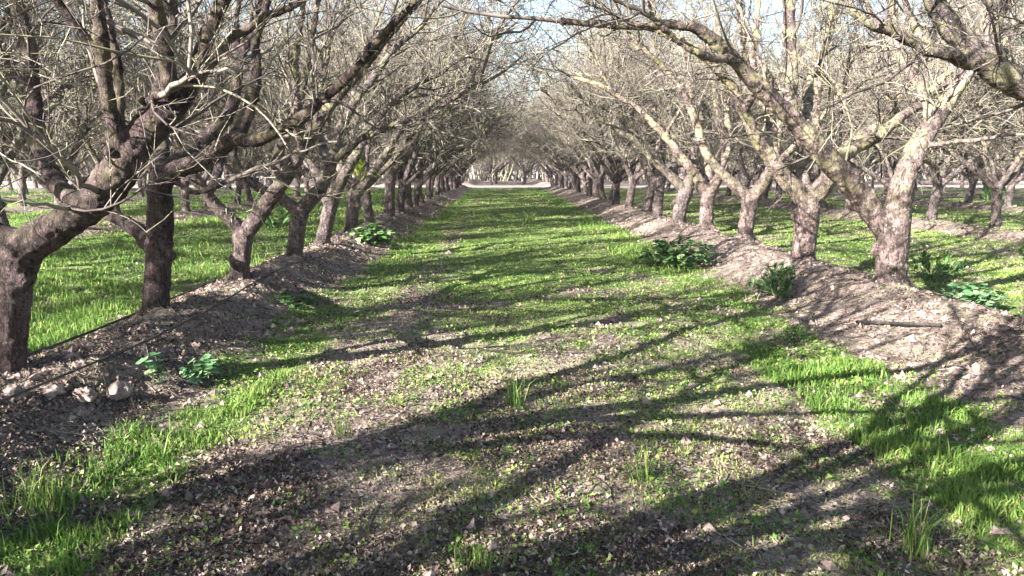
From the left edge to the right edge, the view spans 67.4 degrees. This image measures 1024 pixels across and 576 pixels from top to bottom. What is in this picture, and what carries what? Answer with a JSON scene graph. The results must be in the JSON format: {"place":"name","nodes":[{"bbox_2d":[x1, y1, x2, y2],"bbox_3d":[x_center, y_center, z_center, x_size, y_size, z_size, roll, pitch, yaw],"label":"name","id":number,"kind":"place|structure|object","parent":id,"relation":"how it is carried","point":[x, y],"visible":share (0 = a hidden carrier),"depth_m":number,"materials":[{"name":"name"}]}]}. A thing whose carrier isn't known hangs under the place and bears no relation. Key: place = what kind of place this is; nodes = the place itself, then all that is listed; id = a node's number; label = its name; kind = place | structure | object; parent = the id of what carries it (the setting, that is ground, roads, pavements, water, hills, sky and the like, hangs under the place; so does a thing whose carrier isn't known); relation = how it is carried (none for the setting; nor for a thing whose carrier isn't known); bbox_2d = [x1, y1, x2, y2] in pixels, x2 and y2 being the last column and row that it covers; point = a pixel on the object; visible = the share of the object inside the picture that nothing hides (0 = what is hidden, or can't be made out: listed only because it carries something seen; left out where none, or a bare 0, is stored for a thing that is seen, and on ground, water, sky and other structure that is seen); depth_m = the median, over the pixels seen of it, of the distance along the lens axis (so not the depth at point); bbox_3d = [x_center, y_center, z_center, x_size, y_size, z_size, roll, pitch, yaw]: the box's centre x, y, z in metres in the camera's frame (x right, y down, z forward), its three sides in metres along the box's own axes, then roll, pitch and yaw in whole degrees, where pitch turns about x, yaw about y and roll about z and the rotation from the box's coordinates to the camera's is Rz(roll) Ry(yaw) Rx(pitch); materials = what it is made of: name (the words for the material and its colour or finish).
{"place":"outdoors","nodes":[
{"label":"outdoors","id":0,"kind":"place"},
{"bbox_2d":[0,170,1023,575],"bbox_3d":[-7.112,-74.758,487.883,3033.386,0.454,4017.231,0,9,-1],"label":"ground","id":1,"kind":"structure","parent":0,"point":[848,304],"depth_m":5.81,"materials":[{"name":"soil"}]},
{"bbox_2d":[1,383,29,401],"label":"rock","id":2,"kind":"object","parent":1,"relation":"on","point":[7,391],"visible":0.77,"depth_m":4.58,"materials":[{"name":"stone"}]},
{"bbox_2d":[0,0,86,172],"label":"fruit tree","id":3,"kind":"object","parent":1,"relation":"on","point":[3,92],"visible":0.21,"depth_m":14.38,"materials":[{"name":"brown plant"}]},
{"bbox_2d":[0,457,99,529],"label":"grass tuft","id":4,"kind":"object","parent":1,"relation":"on","point":[43,493],"visible":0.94,"depth_m":3.67,"materials":[{"name":"plant"}]},
{"bbox_2d":[3,58,97,205],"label":"fruit tree","id":5,"kind":"object","parent":1,"relation":"on","point":[20,173],"visible":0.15,"depth_m":29.36,"materials":[{"name":"brown plant"}]},
{"bbox_2d":[35,383,66,396],"bbox_3d":[-2.926,0.643,4.852,0.162,0.063,0.200,4,10,24],"label":"rock","id":6,"kind":"object","parent":1,"relation":"on","point":[52,389],"visible":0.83,"depth_m":4.83,"materials":[{"name":"stone"}]},
{"bbox_2d":[3,85,105,175],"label":"fruit tree","id":7,"kind":"object","parent":1,"relation":"on","point":[85,163],"visible":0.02,"depth_m":34.08,"materials":[{"name":"brown plant"}]},
{"bbox_2d":[10,21,130,202],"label":"fruit tree","id":8,"kind":"object","parent":1,"relation":"on","point":[80,161],"visible":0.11,"depth_m":31.76,"materials":[{"name":"brown plant"}]},
{"bbox_2d":[72,386,97,402],"bbox_3d":[-2.765,0.675,4.931,0.172,0.082,0.160,-2,9,-12],"label":"rock","id":9,"kind":"object","parent":1,"relation":"on","point":[87,394],"visible":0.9,"depth_m":4.90,"materials":[{"name":"stone"}]},
{"bbox_2d":[0,0,183,225],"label":"fruit tree","id":10,"kind":"object","parent":1,"relation":"on","point":[62,88],"visible":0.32,"depth_m":16.95,"materials":[{"name":"brown plant"}]},
{"bbox_2d":[52,122,148,196],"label":"fruit tree","id":11,"kind":"object","parent":1,"relation":"on","point":[139,182],"visible":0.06,"depth_m":39.26,"materials":[{"name":"brown plant"}]},
{"bbox_2d":[106,379,132,400],"bbox_3d":[-2.654,0.676,5.176,0.158,0.117,0.188,-1,9,-6],"label":"soil clod","id":12,"kind":"object","parent":1,"relation":"on","point":[118,389],"visible":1,"depth_m":5.14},
{"bbox_2d":[0,0,276,204],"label":"fruit tree","id":13,"kind":"object","parent":1,"relation":"on","point":[85,128],"visible":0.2,"depth_m":18.87,"materials":[{"name":"brown plant"}]},
{"bbox_2d":[0,0,276,211],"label":"fruit tree","id":14,"kind":"object","parent":1,"relation":"on","point":[89,149],"visible":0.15,"depth_m":20.41,"materials":[{"name":"brown plant"}]},
{"bbox_2d":[0,0,278,170],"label":"fruit tree","id":15,"kind":"object","parent":1,"relation":"on","point":[149,166],"visible":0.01,"depth_m":22.13,"materials":[{"name":"brown plant"}]},
{"bbox_2d":[136,352,169,383],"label":"weed clump","id":16,"kind":"object","parent":1,"relation":"on","point":[150,364],"visible":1,"depth_m":5.54,"materials":[{"name":"green plant"}]},
{"bbox_2d":[59,39,280,206],"bbox_3d":[-12.027,-6.197,28.213,8.509,6.971,6.722,-6,10,-32],"label":"fruit tree","id":17,"kind":"object","parent":1,"relation":"on","point":[205,176],"visible":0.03,"depth_m":28.55,"materials":[{"name":"brown plant"}]},
{"bbox_2d":[64,0,310,211],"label":"fruit tree","id":18,"kind":"object","parent":1,"relation":"on","point":[185,206],"visible":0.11,"depth_m":25.59,"materials":[{"name":"brown plant"}]},
{"bbox_2d":[179,353,221,383],"bbox_3d":[-2.391,0.622,5.874,0.302,0.207,0.404,0,9,-1],"label":"weed clump","id":19,"kind":"object","parent":1,"relation":"on","point":[211,366],"visible":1,"depth_m":5.89,"materials":[{"name":"green plant"}]},
{"bbox_2d":[28,208,395,355],"bbox_3d":[-4.074,-3.578,32.022,0.142,0.137,59.501,0,9,-1],"label":"irrigation hose","id":20,"kind":"object","parent":1,"relation":"on","point":[74,337],"visible":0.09,"depth_m":6.85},
{"bbox_2d":[0,0,428,373],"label":"fruit tree","id":21,"kind":"object","parent":1,"relation":"on","point":[29,246],"visible":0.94,"depth_m":5.07,"materials":[{"name":"brown plant"}]},
{"bbox_2d":[0,187,461,402],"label":"irrigation hose","id":22,"kind":"object","parent":1,"relation":"on","point":[74,370],"visible":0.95,"depth_m":6.10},
{"bbox_2d":[182,53,288,204],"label":"fruit tree","id":23,"kind":"object","parent":1,"relation":"on","point":[239,185],"visible":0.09,"depth_m":30.61,"materials":[{"name":"brown plant"}]},
{"bbox_2d":[189,44,324,201],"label":"fruit tree","id":24,"kind":"object","parent":1,"relation":"on","point":[248,194],"visible":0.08,"depth_m":33.03,"materials":[{"name":"brown plant"}]},
{"bbox_2d":[0,0,534,316],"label":"fruit tree","id":25,"kind":"object","parent":1,"relation":"on","point":[156,243],"visible":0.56,"depth_m":7.25,"materials":[{"name":"brown plant"}]},
{"bbox_2d":[264,203,289,232],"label":"weed clump","id":26,"kind":"object","parent":1,"relation":"on","point":[271,221],"visible":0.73,"depth_m":19.90,"materials":[{"name":"green plant"}]},
{"bbox_2d":[51,0,512,281],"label":"fruit tree","id":27,"kind":"object","parent":1,"relation":"on","point":[245,232],"visible":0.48,"depth_m":9.39,"materials":[{"name":"brown plant"}]},
{"bbox_2d":[244,67,335,196],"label":"fruit tree","id":28,"kind":"object","parent":1,"relation":"on","point":[300,173],"visible":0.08,"depth_m":39.85,"materials":[{"name":"brown plant"}]},
{"bbox_2d":[229,74,354,186],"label":"fruit tree","id":29,"kind":"object","parent":1,"relation":"on","point":[266,173],"visible":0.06,"depth_m":35.55,"materials":[{"name":"brown plant"}]},
{"bbox_2d":[273,288,318,308],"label":"weed clump","id":30,"kind":"object","parent":1,"relation":"on","point":[308,300],"visible":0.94,"depth_m":9.09,"materials":[{"name":"green plant"}]},
{"bbox_2d":[265,101,356,194],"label":"fruit tree","id":31,"kind":"object","parent":1,"relation":"on","point":[304,176],"visible":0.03,"depth_m":42.48,"materials":[{"name":"brown plant"}]},
{"bbox_2d":[46,0,609,257],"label":"fruit tree","id":32,"kind":"object","parent":1,"relation":"on","point":[301,209],"visible":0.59,"depth_m":11.05,"materials":[{"name":"brown plant"}]},
{"bbox_2d":[327,401,355,437],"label":"grass tuft","id":33,"kind":"object","parent":1,"relation":"on","point":[341,426],"visible":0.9,"depth_m":4.72,"materials":[{"name":"plant"}]},
{"bbox_2d":[167,0,568,225],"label":"fruit tree","id":34,"kind":"object","parent":1,"relation":"on","point":[368,214],"visible":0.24,"depth_m":18.13,"materials":[{"name":"brown plant"}]},
{"bbox_2d":[231,1,511,212],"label":"fruit tree","id":35,"kind":"object","parent":1,"relation":"on","point":[405,179],"visible":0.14,"depth_m":23.34,"materials":[{"name":"brown plant"}]},
{"bbox_2d":[348,222,401,245],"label":"weed clump","id":36,"kind":"object","parent":1,"relation":"on","point":[368,235],"visible":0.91,"depth_m":15.35,"materials":[{"name":"green plant"}]},
{"bbox_2d":[179,0,578,245],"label":"fruit tree","id":37,"kind":"object","parent":1,"relation":"on","point":[327,219],"visible":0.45,"depth_m":13.60,"materials":[{"name":"brown plant"}]},
{"bbox_2d":[240,0,536,220],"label":"fruit tree","id":38,"kind":"object","parent":1,"relation":"on","point":[390,184],"visible":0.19,"depth_m":19.84,"materials":[{"name":"brown plant"}]},
{"bbox_2d":[264,2,519,207],"bbox_3d":[-3.704,-6.147,25.765,7.398,7.510,9.344,2,9,14],"label":"fruit tree","id":39,"kind":"object","parent":1,"relation":"on","point":[408,199],"visible":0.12,"depth_m":25.84,"materials":[{"name":"brown plant"}]},
{"bbox_2d":[270,0,531,232],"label":"fruit tree","id":40,"kind":"object","parent":1,"relation":"on","point":[352,211],"visible":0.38,"depth_m":16.20,"materials":[{"name":"brown plant"}]},
{"bbox_2d":[346,22,514,202],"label":"fruit tree","id":41,"kind":"object","parent":1,"relation":"on","point":[421,198],"visible":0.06,"depth_m":30.64,"materials":[{"name":"brown plant"}]},
{"bbox_2d":[381,74,499,196],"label":"fruit tree","id":42,"kind":"object","parent":1,"relation":"on","point":[439,171],"visible":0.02,"depth_m":35.21,"materials":[{"name":"brown plant"}]},
{"bbox_2d":[356,22,551,205],"bbox_3d":[-2.951,-6.044,27.807,8.105,6.640,6.402,-4,10,-25],"label":"fruit tree","id":43,"kind":"object","parent":1,"relation":"on","point":[421,179],"visible":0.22,"depth_m":27.86,"materials":[{"name":"brown plant"}]},
{"bbox_2d":[386,44,528,198],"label":"fruit tree","id":44,"kind":"object","parent":1,"relation":"on","point":[428,190],"visible":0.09,"depth_m":32.17,"materials":[{"name":"brown plant"}]},
{"bbox_2d":[403,94,511,191],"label":"fruit tree","id":45,"kind":"object","parent":1,"relation":"on","point":[442,185],"visible":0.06,"depth_m":42.48,"materials":[{"name":"brown plant"}]},
{"bbox_2d":[453,537,507,574],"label":"grass tuft","id":46,"kind":"object","parent":1,"relation":"on","point":[476,558],"visible":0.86,"depth_m":3.15,"materials":[{"name":"plant"}]},
{"bbox_2d":[418,57,544,195],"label":"fruit tree","id":47,"kind":"object","parent":1,"relation":"on","point":[437,186],"visible":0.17,"depth_m":37.33,"materials":[{"name":"brown plant"}]},
{"bbox_2d":[444,98,525,191],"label":"fruit tree","id":48,"kind":"object","parent":1,"relation":"on","point":[447,174],"visible":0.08,"depth_m":44.96,"materials":[{"name":"brown plant"}]},
{"bbox_2d":[449,116,525,188],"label":"fruit tree","id":49,"kind":"object","parent":1,"relation":"on","point":[451,178],"visible":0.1,"depth_m":49.70,"materials":[{"name":"brown plant"}]},
{"bbox_2d":[456,133,529,187],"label":"fruit tree","id":50,"kind":"object","parent":1,"relation":"on","point":[461,173],"visible":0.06,"depth_m":54.45,"materials":[{"name":"brown plant"}]},
{"bbox_2d":[474,143,523,184],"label":"fruit tree","id":51,"kind":"object","parent":1,"relation":"on","point":[489,174],"visible":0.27,"depth_m":73.62,"materials":[{"name":"brown plant"}]},
{"bbox_2d":[0,186,1023,575],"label":"grass","id":52,"kind":"structure","parent":1,"relation":"on","point":[52,332],"depth_m":5.85,"materials":[{"name":"plant"}]},
{"bbox_2d":[0,192,1023,575],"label":"fallen twigs","id":53,"kind":"object","parent":1,"relation":"on","point":[252,350],"visible":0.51,"depth_m":5.33,"materials":[{"name":"wood"}]},
{"bbox_2d":[3,145,1023,181],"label":"wood","id":54,"kind":"object","parent":1,"relation":"on","point":[508,172],"visible":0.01,"depth_m":98.39,"materials":[{"name":"brown plant"}]},
{"bbox_2d":[498,365,537,408],"bbox_3d":[0.026,0.672,5.340,0.372,0.313,0.267,0,9,-1],"label":"grass tuft","id":55,"kind":"object","parent":1,"relation":"on","point":[513,399],"visible":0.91,"depth_m":5.32,"materials":[{"name":"plant"}]},
{"bbox_2d":[503,149,541,184],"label":"fruit tree","id":56,"kind":"object","parent":1,"relation":"on","point":[526,172],"visible":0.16,"depth_m":76.96,"materials":[{"name":"brown plant"}]},
{"bbox_2d":[494,141,553,185],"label":"fruit tree","id":57,"kind":"object","parent":1,"relation":"on","point":[548,173],"visible":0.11,"depth_m":62.96,"materials":[{"name":"brown plant"}]},
{"bbox_2d":[483,69,591,191],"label":"fruit tree","id":58,"kind":"object","parent":1,"relation":"on","point":[572,179],"visible":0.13,"depth_m":44.47,"materials":[{"name":"brown plant"}]},
{"bbox_2d":[498,106,598,187],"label":"fruit tree","id":59,"kind":"object","parent":1,"relation":"on","point":[563,174],"visible":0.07,"depth_m":51.42,"materials":[{"name":"brown plant"}]},
{"bbox_2d":[489,92,638,193],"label":"fruit tree","id":60,"kind":"object","parent":1,"relation":"on","point":[581,174],"visible":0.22,"depth_m":39.88,"materials":[{"name":"brown plant"}]},
{"bbox_2d":[499,72,645,192],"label":"fruit tree","id":61,"kind":"object","parent":1,"relation":"on","point":[578,183],"visible":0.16,"depth_m":42.21,"materials":[{"name":"brown plant"}]},
{"bbox_2d":[487,47,672,195],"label":"fruit tree","id":62,"kind":"object","parent":1,"relation":"on","point":[589,189],"visible":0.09,"depth_m":37.92,"materials":[{"name":"brown plant"}]},
{"bbox_2d":[495,28,683,197],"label":"fruit tree","id":63,"kind":"object","parent":1,"relation":"on","point":[595,193],"visible":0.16,"depth_m":36.03,"materials":[{"name":"brown plant"}]},
{"bbox_2d":[465,0,740,236],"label":"fruit tree","id":64,"kind":"object","parent":1,"relation":"on","point":[707,189],"visible":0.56,"depth_m":17.37,"materials":[{"name":"brown plant"}]},
{"bbox_2d":[529,26,708,198],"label":"fruit tree","id":65,"kind":"object","parent":1,"relation":"on","point":[597,175],"visible":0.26,"depth_m":33.04,"materials":[{"name":"brown plant"}]},
{"bbox_2d":[485,2,762,204],"bbox_3d":[4.102,-6.651,28.149,10.790,7.734,8.221,-1,9,-6],"label":"fruit tree","id":66,"kind":"object","parent":1,"relation":"on","point":[615,178],"visible":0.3,"depth_m":26.97,"materials":[{"name":"brown plant"}]},
{"bbox_2d":[522,8,739,207],"bbox_3d":[3.878,-6.052,25.737,7.597,7.378,7.320,0,9,-2],"label":"fruit tree","id":67,"kind":"object","parent":1,"relation":"on","point":[635,174],"visible":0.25,"depth_m":26.09,"materials":[{"name":"brown plant"}]},
{"bbox_2d":[617,442,662,481],"bbox_3d":[0.675,0.903,4.079,0.284,0.258,0.229,0,9,-1],"label":"grass tuft","id":68,"kind":"object","parent":1,"relation":"on","point":[646,465],"visible":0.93,"depth_m":4.08,"materials":[{"name":"plant"}]},
{"bbox_2d":[543,30,744,201],"bbox_3d":[4.701,-6.783,30.379,8.932,7.318,7.055,-5,10,-31],"label":"fruit tree","id":69,"kind":"object","parent":1,"relation":"on","point":[622,172],"visible":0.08,"depth_m":30.11,"materials":[{"name":"brown plant"}]},
{"bbox_2d":[519,0,802,223],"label":"fruit tree","id":70,"kind":"object","parent":1,"relation":"on","point":[682,182],"visible":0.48,"depth_m":19.02,"materials":[{"name":"brown plant"}]},
{"bbox_2d":[550,0,783,216],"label":"fruit tree","id":71,"kind":"object","parent":1,"relation":"on","point":[657,204],"visible":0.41,"depth_m":20.19,"materials":[{"name":"brown plant"}]},
{"bbox_2d":[633,235,723,267],"bbox_3d":[2.842,-0.611,12.995,1.389,0.539,1.475,-7,11,-38],"label":"weed clump","id":72,"kind":"object","parent":1,"relation":"on","point":[677,256],"visible":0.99,"depth_m":12.76,"materials":[{"name":"green plant"}]},
{"bbox_2d":[335,0,1023,290],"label":"fruit tree","id":73,"kind":"object","parent":1,"relation":"on","point":[888,223],"visible":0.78,"depth_m":8.63,"materials":[{"name":"brown plant"}]},
{"bbox_2d":[540,0,836,211],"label":"fruit tree","id":74,"kind":"object","parent":1,"relation":"on","point":[649,196],"visible":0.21,"depth_m":23.72,"materials":[{"name":"brown plant"}]},
{"bbox_2d":[679,53,811,195],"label":"fruit tree","id":75,"kind":"object","parent":1,"relation":"on","point":[728,189],"visible":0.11,"depth_m":40.24,"materials":[{"name":"brown plant"}]},
{"bbox_2d":[526,0,981,262],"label":"fruit tree","id":76,"kind":"object","parent":1,"relation":"on","point":[805,217],"visible":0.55,"depth_m":11.11,"materials":[{"name":"brown plant"}]},
{"bbox_2d":[708,81,802,188],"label":"fruit tree","id":77,"kind":"object","parent":1,"relation":"on","point":[749,175],"visible":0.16,"depth_m":37.92,"materials":[{"name":"brown plant"}]},
{"bbox_2d":[541,0,1005,242],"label":"fruit tree","id":78,"kind":"object","parent":1,"relation":"on","point":[751,198],"visible":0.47,"depth_m":14.96,"materials":[{"name":"brown plant"}]},
{"bbox_2d":[747,262,799,299],"bbox_3d":[3.371,-0.081,9.708,0.710,0.498,0.702,0,9,-1],"label":"weed clump","id":79,"kind":"object","parent":1,"relation":"on","point":[781,274],"visible":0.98,"depth_m":9.70,"materials":[{"name":"green plant"}]},
{"bbox_2d":[698,32,887,207],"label":"fruit tree","id":80,"kind":"object","parent":1,"relation":"on","point":[815,176],"visible":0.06,"depth_m":28.36,"materials":[{"name":"brown plant"}]},
{"bbox_2d":[689,18,905,201],"bbox_3d":[11.819,-7.345,32.710,10.980,7.869,8.365,1,9,7],"label":"fruit tree","id":81,"kind":"object","parent":1,"relation":"on","point":[778,192],"visible":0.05,"depth_m":33.25,"materials":[{"name":"brown plant"}]},
{"bbox_2d":[690,36,904,205],"bbox_3d":[11.269,-6.573,30.058,8.982,7.191,6.135,6,11,35],"label":"fruit tree","id":82,"kind":"object","parent":1,"relation":"on","point":[793,173],"visible":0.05,"depth_m":30.77,"materials":[{"name":"brown plant"}]},
{"bbox_2d":[736,47,866,199],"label":"fruit tree","id":83,"kind":"object","parent":1,"relation":"on","point":[765,195],"visible":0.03,"depth_m":35.44,"materials":[{"name":"brown plant"}]},
{"bbox_2d":[633,205,1021,317],"bbox_3d":[4.285,-3.629,32.146,0.138,0.115,59.501,0,9,-1],"label":"irrigation hose","id":84,"kind":"object","parent":1,"relation":"on","point":[874,275],"visible":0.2,"depth_m":8.35,"materials":[{"name":"plastic"}]},
{"bbox_2d":[774,1,945,211],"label":"fruit tree","id":85,"kind":"object","parent":1,"relation":"on","point":[848,207],"visible":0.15,"depth_m":24.66,"materials":[{"name":"brown plant"}]},
{"bbox_2d":[733,2,1023,189],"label":"fruit tree","id":86,"kind":"object","parent":1,"relation":"on","point":[890,170],"visible":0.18,"depth_m":23.57,"materials":[{"name":"brown plant"}]},
{"bbox_2d":[742,0,1023,327],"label":"fruit tree","id":87,"kind":"object","parent":1,"relation":"on","point":[986,60],"visible":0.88,"depth_m":6.01,"materials":[{"name":"brown plant"}]},
{"bbox_2d":[855,320,941,326],"bbox_3d":[3.673,0.339,7.342,0.032,0.166,0.920,-4,10,-24],"label":"pipe piece","id":88,"kind":"object","parent":1,"relation":"on","point":[901,323],"visible":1,"depth_m":7.28,"materials":[{"name":"plastic"}]},
{"bbox_2d":[796,0,1023,220],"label":"fruit tree","id":89,"kind":"object","parent":1,"relation":"on","point":[940,179],"visible":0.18,"depth_m":21.11,"materials":[{"name":"brown plant"}]},
{"bbox_2d":[814,0,1023,227],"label":"fruit tree","id":90,"kind":"object","parent":1,"relation":"on","point":[993,183],"visible":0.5,"depth_m":18.43,"materials":[{"name":"brown plant"}]},
{"bbox_2d":[889,493,948,563],"bbox_3d":[1.751,1.010,3.329,0.263,0.298,0.261,5,10,30],"label":"grass tuft","id":91,"kind":"object","parent":1,"relation":"on","point":[910,535],"visible":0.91,"depth_m":3.30,"materials":[{"name":"plant"}]},
{"bbox_2d":[844,122,993,196],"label":"fruit tree","id":92,"kind":"object","parent":1,"relation":"on","point":[885,191],"visible":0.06,"depth_m":38.91,"materials":[{"name":"brown plant"}]},
{"bbox_2d":[908,250,967,280],"bbox_3d":[6.230,-0.310,11.242,0.852,0.490,0.835,4,10,24],"label":"weed clump","id":93,"kind":"object","parent":1,"relation":"on","point":[924,259],"visible":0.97,"depth_m":11.23,"materials":[{"name":"green plant"}]},
{"bbox_2d":[861,0,1023,158],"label":"fruit tree","id":94,"kind":"object","parent":1,"relation":"on","point":[1015,119],"visible":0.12,"depth_m":16.82,"materials":[{"name":"brown plant"}]},
{"bbox_2d":[880,93,1019,181],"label":"fruit tree","id":95,"kind":"object","parent":1,"relation":"on","point":[925,173],"visible":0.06,"depth_m":34.59,"materials":[{"name":"brown plant"}]},
{"bbox_2d":[895,45,1022,202],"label":"fruit tree","id":96,"kind":"object","parent":1,"relation":"on","point":[972,186],"visible":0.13,"depth_m":31.97,"materials":[{"name":"brown plant"}]},
{"bbox_2d":[901,62,1023,205],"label":"fruit tree","id":97,"kind":"object","parent":1,"relation":"on","point":[1015,180],"visible":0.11,"depth_m":29.64,"materials":[{"name":"brown plant"}]},
{"bbox_2d":[939,282,1011,309],"bbox_3d":[5.448,0.101,9.075,0.799,0.348,0.796,0,9,-1],"label":"weed clump","id":98,"kind":"object","parent":1,"relation":"on","point":[987,298],"visible":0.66,"depth_m":8.94,"materials":[{"name":"green plant"}]},
{"bbox_2d":[940,0,1023,128],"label":"fruit tree","id":99,"kind":"object","parent":1,"relation":"on","point":[1017,12],"visible":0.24,"depth_m":14.50,"materials":[{"name":"brown plant"}]},
{"bbox_2d":[944,139,1023,194],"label":"fruit tree","id":100,"kind":"object","parent":1,"relation":"on","point":[999,177],"visible":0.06,"depth_m":41.44,"materials":[{"name":"brown plant"}]},
{"bbox_2d":[970,180,1007,203],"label":"weed clump","id":101,"kind":"object","parent":1,"relation":"on","point":[987,194],"visible":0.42,"depth_m":30.66,"materials":[{"name":"green plant"}]},
{"bbox_2d":[1,0,1022,168],"label":"sky","id":102,"kind":"structure","parent":0,"point":[537,4],"materials":[{"name":"white"}]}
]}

